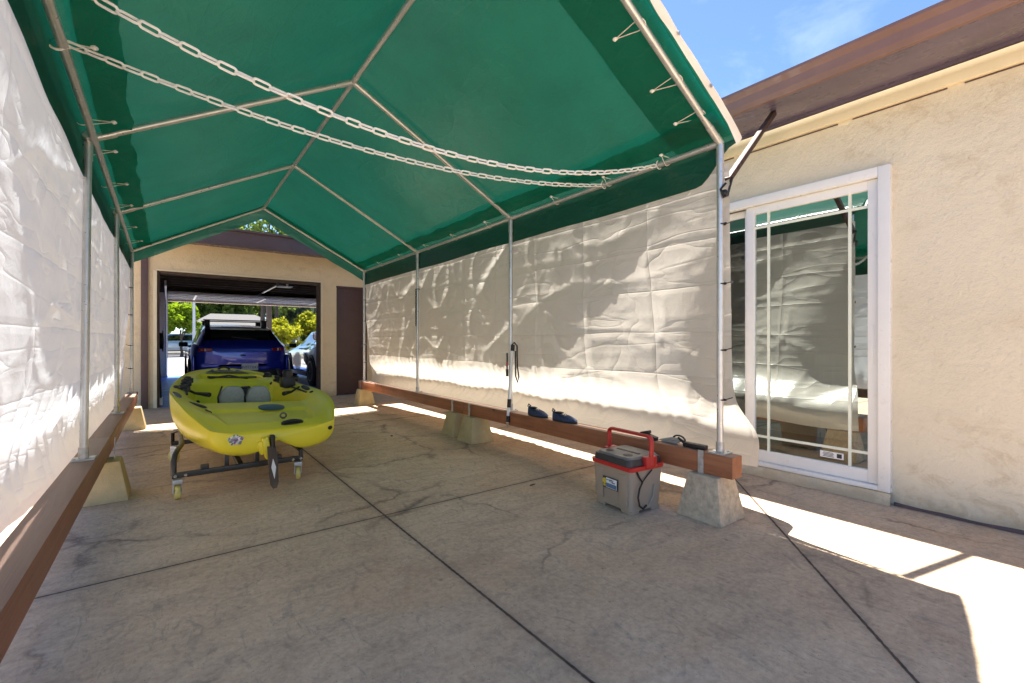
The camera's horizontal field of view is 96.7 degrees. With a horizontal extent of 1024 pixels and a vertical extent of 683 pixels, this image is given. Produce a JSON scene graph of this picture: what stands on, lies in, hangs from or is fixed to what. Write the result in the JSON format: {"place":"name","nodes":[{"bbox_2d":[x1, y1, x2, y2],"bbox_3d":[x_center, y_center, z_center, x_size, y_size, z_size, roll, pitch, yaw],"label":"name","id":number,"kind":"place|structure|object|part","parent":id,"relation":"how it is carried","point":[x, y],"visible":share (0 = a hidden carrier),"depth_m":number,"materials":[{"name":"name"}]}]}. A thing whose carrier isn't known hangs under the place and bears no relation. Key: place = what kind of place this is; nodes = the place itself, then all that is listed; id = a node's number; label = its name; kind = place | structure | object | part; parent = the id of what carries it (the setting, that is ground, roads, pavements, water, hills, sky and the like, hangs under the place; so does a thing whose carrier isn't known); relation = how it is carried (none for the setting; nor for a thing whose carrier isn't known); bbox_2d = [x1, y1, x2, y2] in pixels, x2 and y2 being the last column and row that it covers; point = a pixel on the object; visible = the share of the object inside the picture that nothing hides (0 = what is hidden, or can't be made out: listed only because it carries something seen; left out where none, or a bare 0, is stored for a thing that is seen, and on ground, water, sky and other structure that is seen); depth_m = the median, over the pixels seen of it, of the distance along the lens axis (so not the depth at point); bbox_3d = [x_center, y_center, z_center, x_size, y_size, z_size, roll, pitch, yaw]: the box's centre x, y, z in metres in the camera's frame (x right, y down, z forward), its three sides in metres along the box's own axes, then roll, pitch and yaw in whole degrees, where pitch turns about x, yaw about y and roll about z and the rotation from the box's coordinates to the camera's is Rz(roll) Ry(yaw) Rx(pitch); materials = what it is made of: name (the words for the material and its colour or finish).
{"place":"outdoors","nodes":[
{"label":"outdoors","id":0,"kind":"place"},
{"bbox_2d":[168,358,183,375],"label":"driveway","id":1,"kind":"structure","parent":0,"point":[175,366],"depth_m":19.55,"materials":[{"name":"concrete"}]},
{"bbox_2d":[168,333,191,351],"bbox_3d":[-27.856,0.226,37.359,4.970,1.788,1.977,0,0,-37],"label":"parked suv","id":2,"kind":"object","parent":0,"point":[173,342],"visible":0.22,"depth_m":36.81,"materials":[{"name":"silver metal"}]},
{"bbox_3d":[-26.937,-0.276,37.027,2.753,0.521,0.089,0,0,-37],"label":"side window","id":3,"kind":"part","parent":2,"relation":"part of","materials":[{"name":"glass"}]},
{"bbox_2d":[168,353,286,357],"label":"street","id":4,"kind":"structure","parent":0,"point":[174,356],"depth_m":33.07,"materials":[{"name":"grey asphalt"}]},
{"bbox_2d":[168,302,201,355],"bbox_3d":[-24.260,-0.985,33.478,2.881,4.233,2.520,0,0,-37],"label":"street tree","id":5,"kind":"object","parent":4,"relation":"on","point":[179,315],"visible":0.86,"depth_m":33.25,"materials":[{"name":"green plant"}]},
{"bbox_2d":[192,302,195,341],"bbox_3d":[-23.176,-2.290,33.110,0.220,6.760,1.970,0,0,-37],"label":"lamp post","id":6,"kind":"object","parent":4,"relation":"on","point":[193,326],"visible":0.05,"depth_m":32.34,"materials":[{"name":"white metal"}]},
{"bbox_2d":[168,351,287,353],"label":"kerb","id":7,"kind":"structure","parent":4,"relation":"on","point":[185,352],"depth_m":39.44,"materials":[{"name":"concrete"}]},
{"bbox_2d":[159,374,355,407],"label":"garage floor","id":8,"kind":"structure","parent":0,"point":[167,383],"depth_m":11.31,"materials":[{"name":"grey concrete"}]},
{"bbox_2d":[160,368,162,404],"bbox_3d":[-5.968,0.492,7.711,0.079,1.146,0.300,0,0,-37],"label":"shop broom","id":9,"kind":"object","parent":8,"relation":"on","point":[161,400],"visible":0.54,"depth_m":7.72,"materials":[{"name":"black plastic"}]},
{"bbox_2d":[179,319,287,375],"bbox_3d":[-7.454,0.282,12.100,2.260,1.632,4.752,0,0,-37],"label":"parked car","id":10,"kind":"object","parent":8,"relation":"on","point":[257,347],"visible":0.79,"depth_m":10.37,"materials":[{"name":"blue paint"}]},
{"bbox_3d":[-7.871,-0.128,11.350,0.131,0.397,2.402,0,0,-37],"label":"side window","id":11,"kind":"part","parent":10,"relation":"part of","materials":[{"name":"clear glass"}]},
{"bbox_3d":[-6.318,-0.162,10.593,1.431,0.299,0.520,0,0,-37],"label":"rear window","id":12,"kind":"part","parent":10,"relation":"part of","materials":[{"name":"black glass"}]},
{"bbox_2d":[287,332,315,385],"bbox_3d":[-5.034,0.405,12.811,2.082,1.386,4.570,0,0,-37],"label":"sports car","id":13,"kind":"object","parent":8,"relation":"on","point":[302,358],"visible":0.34,"depth_m":11.99,"materials":[{"name":"white paint"}]},
{"bbox_3d":[-5.445,-0.035,12.207,0.165,0.311,1.755,0,0,-36],"label":"side window","id":14,"kind":"part","parent":13,"relation":"part of","materials":[{"name":"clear glass"}]},
{"bbox_2d":[0,393,1023,682],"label":"patio","id":15,"kind":"structure","parent":0,"point":[368,547],"depth_m":2.06,"materials":[{"name":"concrete"}]},
{"bbox_2d":[82,438,130,507],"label":"pier block","id":16,"kind":"structure","parent":15,"relation":"on","point":[112,484],"depth_m":3.03,"materials":[{"name":"concrete"}]},
{"bbox_2d":[0,437,109,662],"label":"timber beam","id":17,"kind":"structure","parent":16,"relation":"on","point":[31,545],"depth_m":1.61,"materials":[{"name":"brown wood"}]},
{"bbox_2d":[122,395,146,430],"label":"pier block","id":18,"kind":"structure","parent":15,"relation":"on","point":[136,420],"depth_m":5.51,"materials":[{"name":"concrete"}]},
{"bbox_2d":[89,392,137,452],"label":"timber beam","id":19,"kind":"structure","parent":18,"relation":"on","point":[112,426],"depth_m":3.92,"materials":[{"name":"brown wood"}]},
{"bbox_2d":[168,429,302,499],"bbox_3d":[-2.345,0.904,3.800,0.846,0.332,1.330,0,0,-37],"label":"kayak cart","id":20,"kind":"object","parent":15,"relation":"on","point":[174,456],"visible":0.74,"depth_m":3.28,"materials":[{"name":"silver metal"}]},
{"bbox_2d":[169,366,334,488],"bbox_3d":[-2.663,0.652,4.517,1.177,0.748,3.380,0,0,-37],"label":"kayak","id":21,"kind":"object","parent":20,"relation":"on","point":[224,410],"visible":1,"depth_m":3.65,"materials":[{"name":"yellow plastic"}]},
{"bbox_2d":[353,381,374,405],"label":"pier block","id":22,"kind":"structure","parent":15,"relation":"on","point":[363,397],"depth_m":7.67,"materials":[{"name":"concrete"}]},
{"bbox_2d":[441,399,467,437],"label":"pier block","id":23,"kind":"structure","parent":15,"relation":"on","point":[452,423],"depth_m":5.14,"materials":[{"name":"concrete"}]},
{"bbox_2d":[358,381,470,413],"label":"timber beam","id":24,"kind":"structure","parent":23,"relation":"on","point":[437,401],"depth_m":6.02,"materials":[{"name":"brown wood"}]},
{"bbox_2d":[457,403,493,444],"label":"pier block","id":25,"kind":"structure","parent":15,"relation":"on","point":[475,430],"depth_m":4.82,"materials":[{"name":"concrete"}]},
{"bbox_2d":[592,427,663,515],"bbox_3d":[0.756,0.828,2.984,0.315,0.484,0.389,0,0,-32],"label":"cooler","id":26,"kind":"object","parent":15,"relation":"on","point":[627,477],"visible":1,"depth_m":2.87,"materials":[{"name":"beige plastic"}]},
{"bbox_2d":[677,450,744,527],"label":"pier block","id":27,"kind":"structure","parent":15,"relation":"on","point":[712,500],"depth_m":2.71,"materials":[{"name":"grey concrete"}]},
{"bbox_2d":[463,402,741,479],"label":"timber beam","id":28,"kind":"structure","parent":27,"relation":"on","point":[729,466],"depth_m":3.39,"materials":[{"name":"brown wood"}]},
{"bbox_2d":[0,0,758,533],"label":"canopy tent","id":29,"kind":"object","parent":28,"relation":"on","point":[610,306],"visible":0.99,"depth_m":3.16,"materials":[{"name":"fabric"}]},
{"bbox_2d":[49,40,605,188],"bbox_3d":[-0.563,-1.131,2.656,3.092,0.203,0.031,0,0,-33],"label":"plastic chain","id":30,"kind":"object","parent":29,"relation":"hanging from","point":[170,84],"visible":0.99,"depth_m":2.29,"materials":[{"name":"white plastic"}]},
{"bbox_2d":[93,0,660,174],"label":"plastic chain","id":31,"kind":"object","parent":29,"relation":"hanging from","point":[165,36],"visible":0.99,"depth_m":1.96,"materials":[{"name":"white plastic"}]},
{"bbox_2d":[415,289,419,325],"bbox_3d":[-1.264,-0.454,6.096,0.068,0.501,0.069,0,0,-9],"label":"hanging chain","id":32,"kind":"object","parent":29,"relation":"hanging from","point":[415,307],"visible":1,"depth_m":6.07,"materials":[{"name":"grey metal"}]},
{"bbox_2d":[506,345,514,427],"bbox_3d":[-0.016,0.429,4.358,0.087,0.801,0.038,0,0,-14],"label":"stake out pole","id":33,"kind":"object","parent":29,"relation":"attached to","point":[509,388],"visible":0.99,"depth_m":4.34,"materials":[{"name":"white plastic"}]},
{"bbox_2d":[506,342,519,382],"bbox_3d":[0.004,0.200,4.352,0.133,0.394,0.048,0,0,11],"label":"bungee strap","id":34,"kind":"object","parent":29,"relation":"attached to","point":[507,369],"visible":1,"depth_m":4.35,"materials":[{"name":"black plastic"}]},
{"bbox_2d":[725,110,776,181],"bbox_3d":[1.606,-1.320,3.032,0.850,0.714,0.034,0,0,-43],"label":"brace bar","id":35,"kind":"object","parent":29,"relation":"attached to","point":[745,154],"visible":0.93,"depth_m":2.98,"materials":[{"name":"white metal"}]},
{"bbox_2d":[527,403,547,417],"bbox_3d":[0.232,0.621,4.095,0.088,0.104,0.258,0,0,-39],"label":"water shoe","id":36,"kind":"object","parent":28,"relation":"on","point":[533,411],"visible":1,"depth_m":4.07,"materials":[{"name":"blue rubber"}]},
{"bbox_2d":[552,408,577,423],"bbox_3d":[0.441,0.621,3.814,0.258,0.104,0.088,0,0,43],"label":"water shoe","id":37,"kind":"object","parent":28,"relation":"on","point":[558,416],"visible":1,"depth_m":3.80,"materials":[{"name":"blue rubber"}]},
{"bbox_2d":[640,430,657,440],"bbox_3d":[0.947,0.646,3.146,0.045,0.062,0.125,0,0,-37],"label":"spring clamp","id":38,"kind":"object","parent":28,"relation":"on","point":[655,438],"visible":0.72,"depth_m":3.13,"materials":[{"name":"black plastic"}]},
{"bbox_2d":[659,435,685,443],"bbox_3d":[1.063,0.643,3.018,0.028,0.067,0.201,0,0,-37],"label":"folded strap","id":39,"kind":"object","parent":28,"relation":"on","point":[674,439],"visible":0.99,"depth_m":3.00,"materials":[{"name":"grey fabric"}]},
{"bbox_2d":[678,437,707,449],"bbox_3d":[1.143,0.647,2.895,0.050,0.054,0.199,0,0,-37],"label":"hand tool","id":40,"kind":"object","parent":28,"relation":"on","point":[695,445],"visible":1,"depth_m":2.86,"materials":[{"name":"black plastic"}]},
{"bbox_2d":[170,0,942,333],"label":"sky","id":41,"kind":"structure","parent":0,"point":[737,44],"materials":[{"name":"blue"}]},
{"label":"ground","id":42,"kind":"structure","parent":0,"visible":0},
{"bbox_2d":[168,301,224,333],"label":"broadleaf tree","id":43,"kind":"object","parent":42,"relation":"on","point":[207,310],"visible":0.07,"depth_m":59.42,"materials":[{"name":"green plant"}]},
{"bbox_2d":[183,303,256,333],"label":"broadleaf tree","id":44,"kind":"object","parent":42,"relation":"on","point":[225,310],"visible":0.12,"depth_m":61.36,"materials":[{"name":"green plant"}]},
{"bbox_2d":[190,314,265,333],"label":"bungalow","id":45,"kind":"object","parent":42,"relation":"on","point":[231,317],"visible":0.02,"depth_m":51.51,"materials":[{"name":"grey"}]},
{"bbox_2d":[120,229,375,408],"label":"garage","id":46,"kind":"structure","parent":42,"relation":"on","point":[241,266],"depth_m":8.70,"materials":[{"name":"paint"}]},
{"bbox_2d":[160,330,163,351],"bbox_3d":[-7.017,-0.010,8.986,0.230,0.420,0.420,0,0,-37],"label":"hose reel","id":47,"kind":"object","parent":46,"relation":"attached to","point":[162,340],"visible":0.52,"depth_m":8.93,"materials":[{"name":"black plastic"}]},
{"bbox_2d":[168,291,315,304],"bbox_3d":[-7.845,-1.309,14.280,4.700,0.087,1.850,0,0,-37],"label":"overhead door","id":48,"kind":"structure","parent":46,"relation":"in","point":[171,294],"depth_m":13.65,"materials":[{"name":"metal"}]},
{"bbox_2d":[276,283,293,287],"bbox_3d":[-5.374,-1.440,10.785,0.320,0.300,0.455,0,0,-37],"label":"garage door opener","id":49,"kind":"object","parent":46,"relation":"hanging from","point":[280,285],"visible":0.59,"depth_m":10.67,"materials":[{"name":"black plastic"}]},
{"bbox_2d":[338,288,362,393],"bbox_3d":[-3.244,-0.015,9.214,0.565,2.130,0.118,0,0,-37],"label":"side door","id":50,"kind":"structure","parent":46,"relation":"in","point":[350,301],"depth_m":9.22,"materials":[{"name":"brown paint"}]},
{"bbox_2d":[211,304,299,318],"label":"broadleaf tree","id":51,"kind":"object","parent":42,"relation":"on","point":[282,309],"visible":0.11,"depth_m":66.51,"materials":[{"name":"green plant"}]},
{"bbox_2d":[235,219,286,330],"bbox_3d":[-11.214,-3.183,21.247,6.448,8.622,4.046,0,0,-37],"label":"eucalyptus","id":52,"kind":"object","parent":42,"relation":"on","point":[258,226],"visible":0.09,"depth_m":21.26,"materials":[{"name":"green plant"}]},
{"bbox_2d":[260,305,265,325],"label":"eucalyptus","id":53,"kind":"object","parent":42,"relation":"on","point":[262,316],"depth_m":46.48,"materials":[{"name":"grey plant"}]},
{"bbox_2d":[274,306,278,332],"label":"eucalyptus","id":54,"kind":"object","parent":42,"relation":"on","point":[276,311],"visible":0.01,"depth_m":48.01,"materials":[{"name":"brown plant"}]},
{"bbox_2d":[258,307,315,324],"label":"broadleaf tree","id":55,"kind":"object","parent":42,"relation":"on","point":[290,316],"visible":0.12,"depth_m":72.87,"materials":[{"name":"green plant"}]},
{"bbox_2d":[272,316,303,351],"bbox_3d":[-12.013,-0.097,24.110,2.179,2.459,1.760,0,0,-37],"label":"shrub","id":56,"kind":"object","parent":42,"relation":"on","point":[287,333],"visible":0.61,"depth_m":23.93,"materials":[{"name":"yellow plant"}]},
{"bbox_2d":[290,309,315,339],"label":"shrub","id":57,"kind":"object","parent":42,"relation":"on","point":[305,322],"visible":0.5,"depth_m":46.65,"materials":[{"name":"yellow plant"}]},
{"bbox_2d":[300,330,309,341],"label":"hedge","id":58,"kind":"object","parent":42,"relation":"on","point":[303,338],"visible":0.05,"depth_m":49.43,"materials":[{"name":"green plant"}]},
{"bbox_2d":[716,0,1023,534],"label":"house","id":59,"kind":"structure","parent":42,"relation":"on","point":[877,248],"depth_m":2.94,"materials":[{"name":"beige paint"}]},
{"bbox_2d":[730,164,891,492],"bbox_3d":[1.865,-0.085,3.835,0.129,2.140,2.120,0,0,-37],"label":"sliding door","id":60,"kind":"structure","parent":59,"relation":"in","point":[811,263],"depth_m":3.32,"materials":[{"name":"white plastic"}]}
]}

